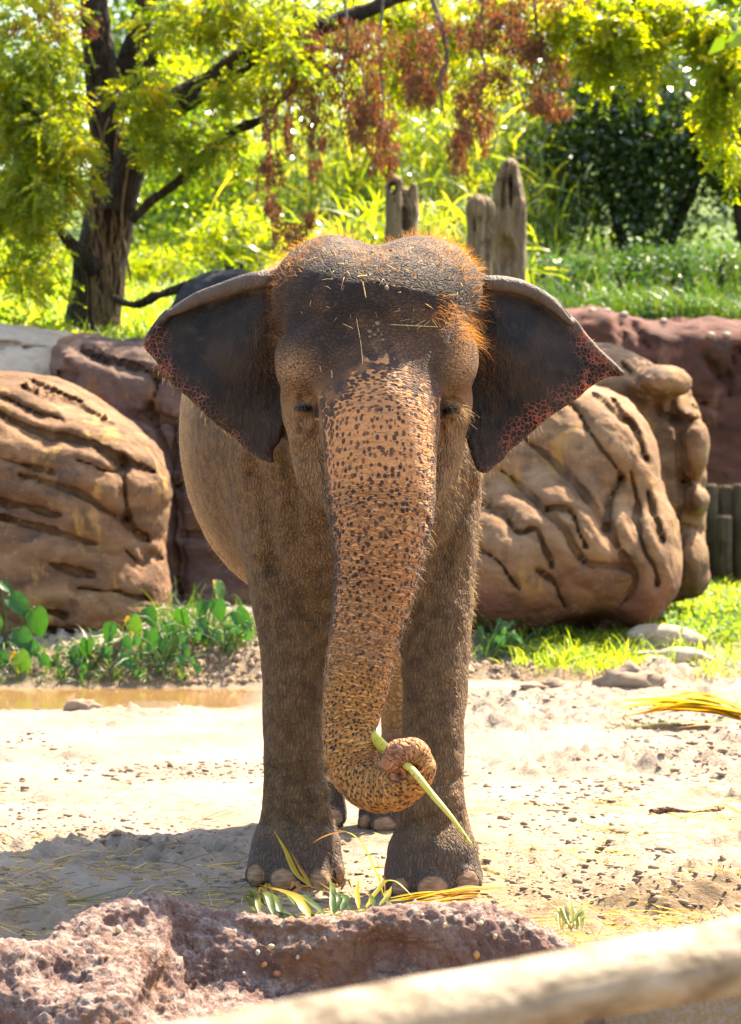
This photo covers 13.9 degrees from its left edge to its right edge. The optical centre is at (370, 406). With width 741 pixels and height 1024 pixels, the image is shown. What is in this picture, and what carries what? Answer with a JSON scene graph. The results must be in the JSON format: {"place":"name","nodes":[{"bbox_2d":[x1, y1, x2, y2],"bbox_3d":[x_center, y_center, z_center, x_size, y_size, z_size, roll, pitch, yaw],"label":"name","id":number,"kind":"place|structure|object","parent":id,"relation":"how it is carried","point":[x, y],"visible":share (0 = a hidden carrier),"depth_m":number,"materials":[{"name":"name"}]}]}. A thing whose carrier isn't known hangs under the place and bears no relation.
{"place":"outdoors","nodes":[
{"label":"outdoors","id":0,"kind":"place"},
{"bbox_2d":[0,0,726,169],"label":"sky","id":1,"kind":"structure","parent":0,"point":[700,2],"materials":[{"name":"white"}]},
{"bbox_2d":[0,131,740,1023],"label":"ground","id":2,"kind":"structure","parent":0,"point":[526,737],"depth_m":13.41,"materials":[{"name":"beige sand"}]},
{"bbox_2d":[0,580,50,673],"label":"prickly pear cactus","id":3,"kind":"object","parent":2,"relation":"on","point":[37,619],"visible":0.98,"depth_m":19.17,"materials":[{"name":"green plant"}]},
{"bbox_2d":[0,237,71,294],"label":"shrub","id":4,"kind":"object","parent":2,"relation":"on","point":[9,251],"visible":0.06,"depth_m":32.88,"materials":[{"name":"green plant"}]},
{"bbox_2d":[0,322,74,375],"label":"boulder","id":5,"kind":"object","parent":2,"relation":"on","point":[23,348],"visible":0.2,"depth_m":22.75,"materials":[{"name":"grey stone"}]},
{"bbox_2d":[0,22,90,252],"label":"shrub","id":6,"kind":"object","parent":2,"relation":"on","point":[81,120],"visible":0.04,"depth_m":39.90,"materials":[{"name":"green plant"}]},
{"bbox_2d":[0,0,128,169],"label":"background tree","id":7,"kind":"object","parent":2,"relation":"on","point":[76,44],"visible":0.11,"depth_m":55.83,"materials":[{"name":"green plant"}]},
{"bbox_2d":[51,645,115,679],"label":"pennywort","id":8,"kind":"object","parent":2,"relation":"on","point":[79,662],"visible":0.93,"depth_m":18.95,"materials":[{"name":"green plant"}]},
{"bbox_2d":[63,699,104,710],"bbox_3d":[-1.601,1.682,17.023,0.236,0.103,0.110,0,0,0],"label":"rock","id":9,"kind":"object","parent":2,"relation":"on","point":[76,704],"visible":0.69,"depth_m":16.99,"materials":[{"name":"grey stone"}]},
{"bbox_2d":[0,370,172,637],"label":"boulder","id":10,"kind":"object","parent":2,"relation":"on","point":[86,492],"visible":0.73,"depth_m":19.91,"materials":[{"name":"brown stone"}]},
{"bbox_2d":[67,886,128,900],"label":"palm leaf","id":11,"kind":"object","parent":2,"relation":"on","point":[95,895],"visible":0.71,"depth_m":10.54,"materials":[{"name":"plant"}]},
{"bbox_2d":[68,605,168,668],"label":"prickly pear cactus","id":12,"kind":"object","parent":2,"relation":"on","point":[133,623],"visible":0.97,"depth_m":19.00,"materials":[{"name":"green plant"}]},
{"bbox_2d":[0,688,257,708],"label":"puddle","id":13,"kind":"object","parent":2,"relation":"on","point":[59,698],"visible":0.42,"depth_m":18.24,"materials":[{"name":"liquid"}]},
{"bbox_2d":[0,240,268,339],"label":"slope grass","id":14,"kind":"structure","parent":2,"relation":"on","point":[136,323],"depth_m":28.03,"materials":[{"name":"plant"}]},
{"bbox_2d":[49,332,250,604],"bbox_3d":[-1.377,0.679,22.673,2.403,2.469,2.514,0,0,0],"label":"boulder","id":15,"kind":"object","parent":2,"relation":"on","point":[124,377],"visible":0.07,"depth_m":21.90,"materials":[{"name":"brown stone"}]},
{"bbox_2d":[68,165,232,251],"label":"shrub","id":16,"kind":"object","parent":2,"relation":"on","point":[158,225],"visible":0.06,"depth_m":44.65,"materials":[{"name":"green plant"}]},
{"bbox_2d":[0,833,303,935],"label":"grass clippings","id":17,"kind":"object","parent":2,"relation":"on","point":[76,900],"depth_m":10.88,"materials":[{"name":"plant"}]},
{"bbox_2d":[126,236,197,288],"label":"shrub","id":18,"kind":"object","parent":2,"relation":"on","point":[145,264],"visible":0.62,"depth_m":33.80,"materials":[{"name":"green plant"}]},
{"bbox_2d":[3,0,320,231],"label":"background tree","id":19,"kind":"object","parent":2,"relation":"on","point":[113,14],"visible":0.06,"depth_m":58.08,"materials":[{"name":"green plant"}]},
{"bbox_2d":[132,629,201,679],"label":"pennywort","id":20,"kind":"object","parent":2,"relation":"on","point":[151,648],"visible":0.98,"depth_m":18.93,"materials":[{"name":"green plant"}]},
{"bbox_2d":[70,39,273,235],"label":"shrub","id":21,"kind":"object","parent":2,"relation":"on","point":[193,69],"visible":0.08,"depth_m":41.66,"materials":[{"name":"yellow plant"}]},
{"bbox_2d":[112,0,250,222],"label":"shadowed tree","id":22,"kind":"object","parent":2,"relation":"on","point":[164,9],"visible":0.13,"depth_m":43.56,"materials":[{"name":"green plant"}]},
{"bbox_2d":[133,204,260,264],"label":"shrub","id":23,"kind":"object","parent":2,"relation":"on","point":[163,241],"visible":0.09,"depth_m":40.77,"materials":[{"name":"green plant"}]},
{"bbox_2d":[161,580,252,648],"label":"prickly pear cactus","id":24,"kind":"object","parent":2,"relation":"on","point":[216,607],"visible":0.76,"depth_m":19.29,"materials":[{"name":"green plant"}]},
{"bbox_2d":[170,268,249,307],"bbox_3d":[-1.203,-0.565,24.295,0.914,1.078,1.014,0,0,0],"label":"boulder","id":25,"kind":"object","parent":2,"relation":"on","point":[203,281],"visible":0.14,"depth_m":24.06,"materials":[{"name":"stone"}]},
{"bbox_2d":[136,79,305,268],"bbox_3d":[-1.978,-2.857,37.922,2.443,2.693,3.022,0,0,0],"label":"shrub","id":26,"kind":"object","parent":2,"relation":"on","point":[177,205],"visible":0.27,"depth_m":37.54,"materials":[{"name":"green plant"}]},
{"bbox_2d":[192,620,251,657],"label":"pennywort","id":27,"kind":"object","parent":2,"relation":"on","point":[217,633],"visible":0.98,"depth_m":19.17,"materials":[{"name":"green plant"}]},
{"bbox_2d":[171,193,288,271],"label":"shrub","id":28,"kind":"object","parent":2,"relation":"on","point":[212,235],"visible":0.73,"depth_m":31.78,"materials":[{"name":"green plant"}]},
{"bbox_2d":[76,32,398,223],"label":"background tree","id":29,"kind":"object","parent":2,"relation":"on","point":[282,115],"visible":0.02,"depth_m":60.05,"materials":[{"name":"green plant"}]},
{"bbox_2d":[1,617,534,684],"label":"bank rubble","id":30,"kind":"object","parent":2,"relation":"on","point":[237,657],"visible":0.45,"depth_m":19.03,"materials":[{"name":"soil"}]},
{"bbox_2d":[153,119,406,270],"bbox_3d":[-0.832,-2.461,37.071,3.742,2.214,3.007,0,0,-33],"label":"cane clump","id":31,"kind":"object","parent":2,"relation":"on","point":[258,154],"visible":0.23,"depth_m":36.80,"materials":[{"name":"green plant"}]},
{"bbox_2d":[0,579,567,688],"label":"shaded grass","id":32,"kind":"structure","parent":2,"relation":"on","point":[169,615],"depth_m":19.21,"materials":[{"name":"green plant"}]},
{"bbox_2d":[231,879,351,898],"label":"palm strips","id":33,"kind":"object","parent":2,"relation":"on","point":[298,885],"visible":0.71,"depth_m":10.38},
{"bbox_2d":[274,831,311,885],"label":"palm leaf","id":34,"kind":"object","parent":2,"relation":"on","point":[305,880],"visible":0.98,"depth_m":10.60,"materials":[{"name":"plant"}]},
{"bbox_2d":[0,891,603,1023],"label":"rock ledge","id":35,"kind":"object","parent":2,"relation":"on","point":[152,957],"visible":0.8,"depth_m":9.20,"materials":[{"name":"brown stone"}]},
{"bbox_2d":[166,197,441,277],"bbox_3d":[-0.736,-1.460,31.798,3.076,1.438,3.324,0,0,0],"label":"cane clump","id":36,"kind":"object","parent":2,"relation":"on","point":[256,265],"visible":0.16,"depth_m":31.27,"materials":[{"name":"plant"}]},
{"bbox_2d":[242,880,391,916],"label":"palm frond","id":37,"kind":"object","parent":2,"relation":"on","point":[272,902],"visible":0.69,"depth_m":9.91,"materials":[{"name":"green plant"}]},
{"bbox_2d":[0,0,646,335],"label":"tree","id":38,"kind":"object","parent":2,"relation":"on","point":[117,157],"visible":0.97,"depth_m":24.15,"materials":[{"name":"green plant"}]},
{"bbox_2d":[178,81,503,270],"bbox_3d":[-0.580,-2.612,36.135,3.580,2.495,3.430,0,0,22],"label":"cane clump","id":39,"kind":"object","parent":2,"relation":"on","point":[336,181],"visible":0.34,"depth_m":35.86,"materials":[{"name":"green plant"}]},
{"bbox_2d":[313,831,385,895],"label":"palm leaf","id":40,"kind":"object","parent":2,"relation":"on","point":[384,878],"visible":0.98,"depth_m":10.21,"materials":[{"name":"yellow plant"}]},
{"bbox_2d":[0,774,740,946],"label":"straw litter","id":41,"kind":"object","parent":2,"relation":"on","point":[643,920],"visible":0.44,"depth_m":11.39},
{"bbox_2d":[0,677,740,936],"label":"sand clods","id":42,"kind":"object","parent":2,"relation":"on","point":[662,849],"visible":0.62,"depth_m":12.32,"materials":[{"name":"beige sand"}]},
{"bbox_2d":[247,0,502,213],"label":"background tree","id":43,"kind":"object","parent":2,"relation":"on","point":[317,5],"visible":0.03,"depth_m":59.98,"materials":[{"name":"green plant"}]},
{"bbox_2d":[141,223,624,898],"bbox_3d":[0.039,0.541,11.301,1.699,2.387,3.190,0,0,0],"label":"elephant","id":44,"kind":"object","parent":2,"relation":"on","point":[337,513],"visible":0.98,"depth_m":10.62},
{"bbox_2d":[342,249,398,340],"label":"mud crumbs","id":45,"kind":"object","parent":44,"relation":"on","point":[386,287],"visible":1,"depth_m":10.20,"materials":[{"name":"soil"}]},
{"bbox_2d":[294,244,462,329],"bbox_3d":[0.026,-0.409,10.338,0.578,0.301,0.291,0,0,0],"label":"chaff","id":46,"kind":"object","parent":44,"relation":"on","point":[381,281],"visible":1,"depth_m":10.28,"materials":[{"name":"plant"}]},
{"bbox_2d":[391,324,436,326],"bbox_3d":[0.150,-0.272,10.231,0.178,0.008,0.013,0,0,-26],"label":"straw","id":47,"kind":"object","parent":44,"relation":"on","point":[414,325],"visible":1,"depth_m":10.22,"materials":[{"name":"beige plant"}]},
{"bbox_2d":[371,730,472,845],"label":"palm stalk","id":48,"kind":"object","parent":44,"relation":"attached to","point":[380,743],"visible":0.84,"depth_m":9.65,"materials":[{"name":"green plant"}]},
{"bbox_2d":[253,84,522,265],"bbox_3d":[0.132,-2.627,37.157,3.604,3.016,3.172,0,0,27],"label":"cane clump","id":49,"kind":"object","parent":2,"relation":"on","point":[419,148],"visible":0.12,"depth_m":36.67,"materials":[{"name":"green plant"}]},
{"bbox_2d":[366,880,410,903],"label":"palm leaf","id":50,"kind":"object","parent":2,"relation":"on","point":[377,890],"visible":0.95,"depth_m":10.12,"materials":[{"name":"yellow plant"}]},
{"bbox_2d":[255,4,539,227],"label":"background tree","id":51,"kind":"object","parent":2,"relation":"on","point":[457,125],"visible":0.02,"depth_m":55.66,"materials":[{"name":"green plant"}]},
{"bbox_2d":[384,175,419,242],"bbox_3d":[0.264,-1.199,26.497,0.342,1.636,0.316,0,0,0],"label":"tree stump","id":52,"kind":"object","parent":2,"relation":"on","point":[402,209],"visible":0.31,"depth_m":26.43,"materials":[{"name":"brown wood"}]},
{"bbox_2d":[264,181,576,283],"bbox_3d":[0.289,-1.525,31.823,3.606,1.528,3.184,0,0,-29],"label":"cane clump","id":53,"kind":"object","parent":2,"relation":"on","point":[372,211],"visible":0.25,"depth_m":31.19,"materials":[{"name":"plant"}]},
{"bbox_2d":[279,89,587,258],"bbox_3d":[0.737,-2.471,36.584,3.701,2.846,3.755,0,0,-24],"label":"cane clump","id":54,"kind":"object","parent":2,"relation":"on","point":[441,153],"visible":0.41,"depth_m":36.26,"materials":[{"name":"green plant"}]},
{"bbox_2d":[390,885,518,903],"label":"palm strips","id":55,"kind":"object","parent":2,"relation":"on","point":[446,895],"visible":0.94,"depth_m":10.31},
{"bbox_2d":[171,915,740,1023],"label":"rail fence","id":56,"kind":"object","parent":2,"relation":"on","point":[675,967],"visible":1,"depth_m":3.90,"materials":[{"name":"beige wood"}]},
{"bbox_2d":[352,192,570,293],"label":"cane clump","id":57,"kind":"object","parent":2,"relation":"on","point":[439,225],"visible":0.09,"depth_m":30.99,"materials":[{"name":"plant"}]},
{"bbox_2d":[330,72,611,260],"bbox_3d":[1.319,-2.735,37.666,3.044,2.771,3.772,0,0,-40],"label":"cane clump","id":58,"kind":"object","parent":2,"relation":"on","point":[507,139],"visible":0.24,"depth_m":37.09,"materials":[{"name":"green plant"}]},
{"bbox_2d":[466,194,494,274],"bbox_3d":[0.938,-1.087,26.296,0.273,1.504,0.250,0,0,0],"label":"tree stump","id":59,"kind":"object","parent":2,"relation":"on","point":[480,212],"visible":0.38,"depth_m":26.22,"materials":[{"name":"brown wood"}]},
{"bbox_2d":[478,618,522,659],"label":"pennywort","id":60,"kind":"object","parent":2,"relation":"on","point":[500,641],"visible":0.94,"depth_m":19.60,"materials":[{"name":"green plant"}]},
{"bbox_2d":[491,158,526,280],"bbox_3d":[1.222,-1.224,27.201,0.350,1.988,0.350,0,0,0],"label":"tree stump","id":61,"kind":"object","parent":2,"relation":"on","point":[509,242],"visible":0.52,"depth_m":27.11,"materials":[{"name":"brown wood"}]},
{"bbox_2d":[358,0,706,220],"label":"background tree","id":62,"kind":"object","parent":2,"relation":"on","point":[512,104],"visible":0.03,"depth_m":55.58,"materials":[{"name":"green plant"}]},
{"bbox_2d":[520,683,548,690],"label":"clod","id":63,"kind":"object","parent":2,"relation":"on","point":[526,686],"visible":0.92,"depth_m":18.28,"materials":[{"name":"brown soil"}]},
{"bbox_2d":[452,155,626,260],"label":"cane clump","id":64,"kind":"object","parent":2,"relation":"on","point":[539,205],"visible":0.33,"depth_m":36.10,"materials":[{"name":"green plant"}]},
{"bbox_2d":[526,249,574,294],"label":"weed","id":65,"kind":"object","parent":2,"relation":"on","point":[539,263],"visible":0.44,"depth_m":32.36,"materials":[{"name":"green plant"}]},
{"bbox_2d":[540,678,564,687],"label":"clod","id":66,"kind":"object","parent":2,"relation":"on","point":[552,682],"visible":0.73,"depth_m":18.42,"materials":[{"name":"brown soil"}]},
{"bbox_2d":[520,144,617,256],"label":"shrub","id":67,"kind":"object","parent":2,"relation":"on","point":[572,236],"visible":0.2,"depth_m":38.34,"materials":[{"name":"green plant"}]},
{"bbox_2d":[549,893,600,931],"bbox_3d":[0.655,1.626,9.809,0.187,0.108,0.122,0,0,0],"label":"grass bundle","id":68,"kind":"object","parent":2,"relation":"on","point":[577,917],"depth_m":9.79,"materials":[{"name":"plant"}]},
{"bbox_2d":[472,385,682,633],"bbox_3d":[1.186,0.788,21.342,1.887,2.259,2.938,0,0,0],"label":"boulder","id":69,"kind":"object","parent":2,"relation":"on","point":[578,518],"visible":0.58,"depth_m":20.25,"materials":[{"name":"beige stone"}]},
{"bbox_2d":[550,245,634,299],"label":"weed","id":70,"kind":"object","parent":2,"relation":"on","point":[578,264],"visible":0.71,"depth_m":31.42,"materials":[{"name":"green plant"}]},
{"bbox_2d":[483,0,736,258],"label":"evergreen tree","id":71,"kind":"object","parent":2,"relation":"on","point":[634,156],"visible":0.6,"depth_m":37.00,"materials":[{"name":"green plant"}]},
{"bbox_2d":[484,600,740,680],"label":"sunlit grass","id":72,"kind":"structure","parent":2,"relation":"on","point":[579,652],"depth_m":19.57,"materials":[{"name":"green plant"}]},
{"bbox_2d":[591,659,665,687],"bbox_3d":[1.575,1.654,18.532,0.428,0.241,0.276,0,0,25],"label":"rock","id":73,"kind":"object","parent":2,"relation":"on","point":[629,673],"visible":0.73,"depth_m":18.48,"materials":[{"name":"brown stone"}]},
{"bbox_2d":[525,0,740,206],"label":"tree","id":74,"kind":"object","parent":2,"relation":"on","point":[607,37],"visible":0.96,"depth_m":23.80,"materials":[{"name":"green plant"}]},
{"bbox_2d":[527,217,740,319],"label":"bank grass","id":75,"kind":"structure","parent":2,"relation":"on","point":[679,302],"depth_m":30.94,"materials":[{"name":"green plant"}]},
{"bbox_2d":[594,232,679,301],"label":"weed","id":76,"kind":"object","parent":2,"relation":"on","point":[626,259],"visible":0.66,"depth_m":31.95,"materials":[{"name":"green plant"}]},
{"bbox_2d":[564,343,710,628],"bbox_3d":[1.948,0.662,23.020,1.163,2.336,2.214,0,0,0],"label":"boulder","id":77,"kind":"object","parent":2,"relation":"on","point":[661,399],"visible":0.34,"depth_m":22.16,"materials":[{"name":"beige stone"}]},
{"bbox_2d":[558,691,740,731],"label":"palm frond","id":78,"kind":"object","parent":2,"relation":"on","point":[709,703],"visible":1,"depth_m":16.08,"materials":[{"name":"yellow plant"}]},
{"bbox_2d":[566,305,740,571],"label":"rock wall","id":79,"kind":"structure","parent":2,"relation":"on","point":[704,353],"depth_m":29.14,"materials":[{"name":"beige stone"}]},
{"bbox_2d":[591,0,740,196],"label":"background tree","id":80,"kind":"object","parent":2,"relation":"on","point":[706,3],"visible":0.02,"depth_m":57.64,"materials":[{"name":"green plant"}]},
{"bbox_2d":[624,623,708,649],"bbox_3d":[1.972,1.536,20.275,0.554,0.194,0.225,0,0,0],"label":"flat stone","id":81,"kind":"object","parent":2,"relation":"on","point":[656,630],"visible":0.77,"depth_m":20.20,"materials":[{"name":"grey stone"}]},
{"bbox_2d":[612,238,727,298],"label":"weed","id":82,"kind":"object","parent":2,"relation":"on","point":[679,273],"visible":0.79,"depth_m":31.68,"materials":[{"name":"green plant"}]},
{"bbox_2d":[632,647,713,664],"bbox_3d":[1.941,1.615,19.601,0.533,0.147,0.190,0,0,0],"label":"flat stone","id":83,"kind":"object","parent":2,"relation":"on","point":[688,653],"visible":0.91,"depth_m":19.54,"materials":[{"name":"grey stone"}]},
{"bbox_2d":[627,570,740,626],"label":"lawn grass","id":84,"kind":"structure","parent":2,"relation":"on","point":[720,598],"depth_m":25.07,"materials":[{"name":"plant"}]},
{"bbox_2d":[649,804,724,812],"bbox_3d":[1.338,1.686,12.747,0.360,0.026,0.120,0,0,-18],"label":"bark strip","id":85,"kind":"object","parent":2,"relation":"on","point":[673,809],"visible":0.99,"depth_m":12.73,"materials":[{"name":"beige wood"}]},
{"bbox_2d":[643,9,740,249],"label":"evergreen tree","id":86,"kind":"object","parent":2,"relation":"on","point":[735,214],"visible":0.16,"depth_m":36.70,"materials":[{"name":"green plant"}]},
{"bbox_2d":[658,224,740,308],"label":"weed","id":87,"kind":"object","parent":2,"relation":"on","point":[722,266],"visible":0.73,"depth_m":31.86,"materials":[{"name":"green plant"}]},
{"bbox_2d":[660,601,740,646],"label":"ground cover","id":88,"kind":"object","parent":2,"relation":"on","point":[711,616],"visible":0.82,"depth_m":21.12,"materials":[{"name":"green plant"}]},
{"bbox_2d":[702,0,740,54],"bbox_3d":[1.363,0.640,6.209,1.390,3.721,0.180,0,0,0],"label":"tree","id":89,"kind":"object","parent":2,"relation":"on","point":[734,38],"visible":1,"depth_m":6.20,"materials":[{"name":"green plant"}]},
{"bbox_2d":[705,484,740,584],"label":"timber fence","id":90,"kind":"object","parent":2,"relation":"on","point":[718,534],"visible":0.54,"depth_m":27.54,"materials":[{"name":"wood"}]},
{"bbox_2d":[717,800,740,815],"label":"palm leaf","id":91,"kind":"object","parent":2,"relation":"on","point":[734,809],"visible":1,"depth_m":12.62,"materials":[{"name":"yellow plant"}]}
]}

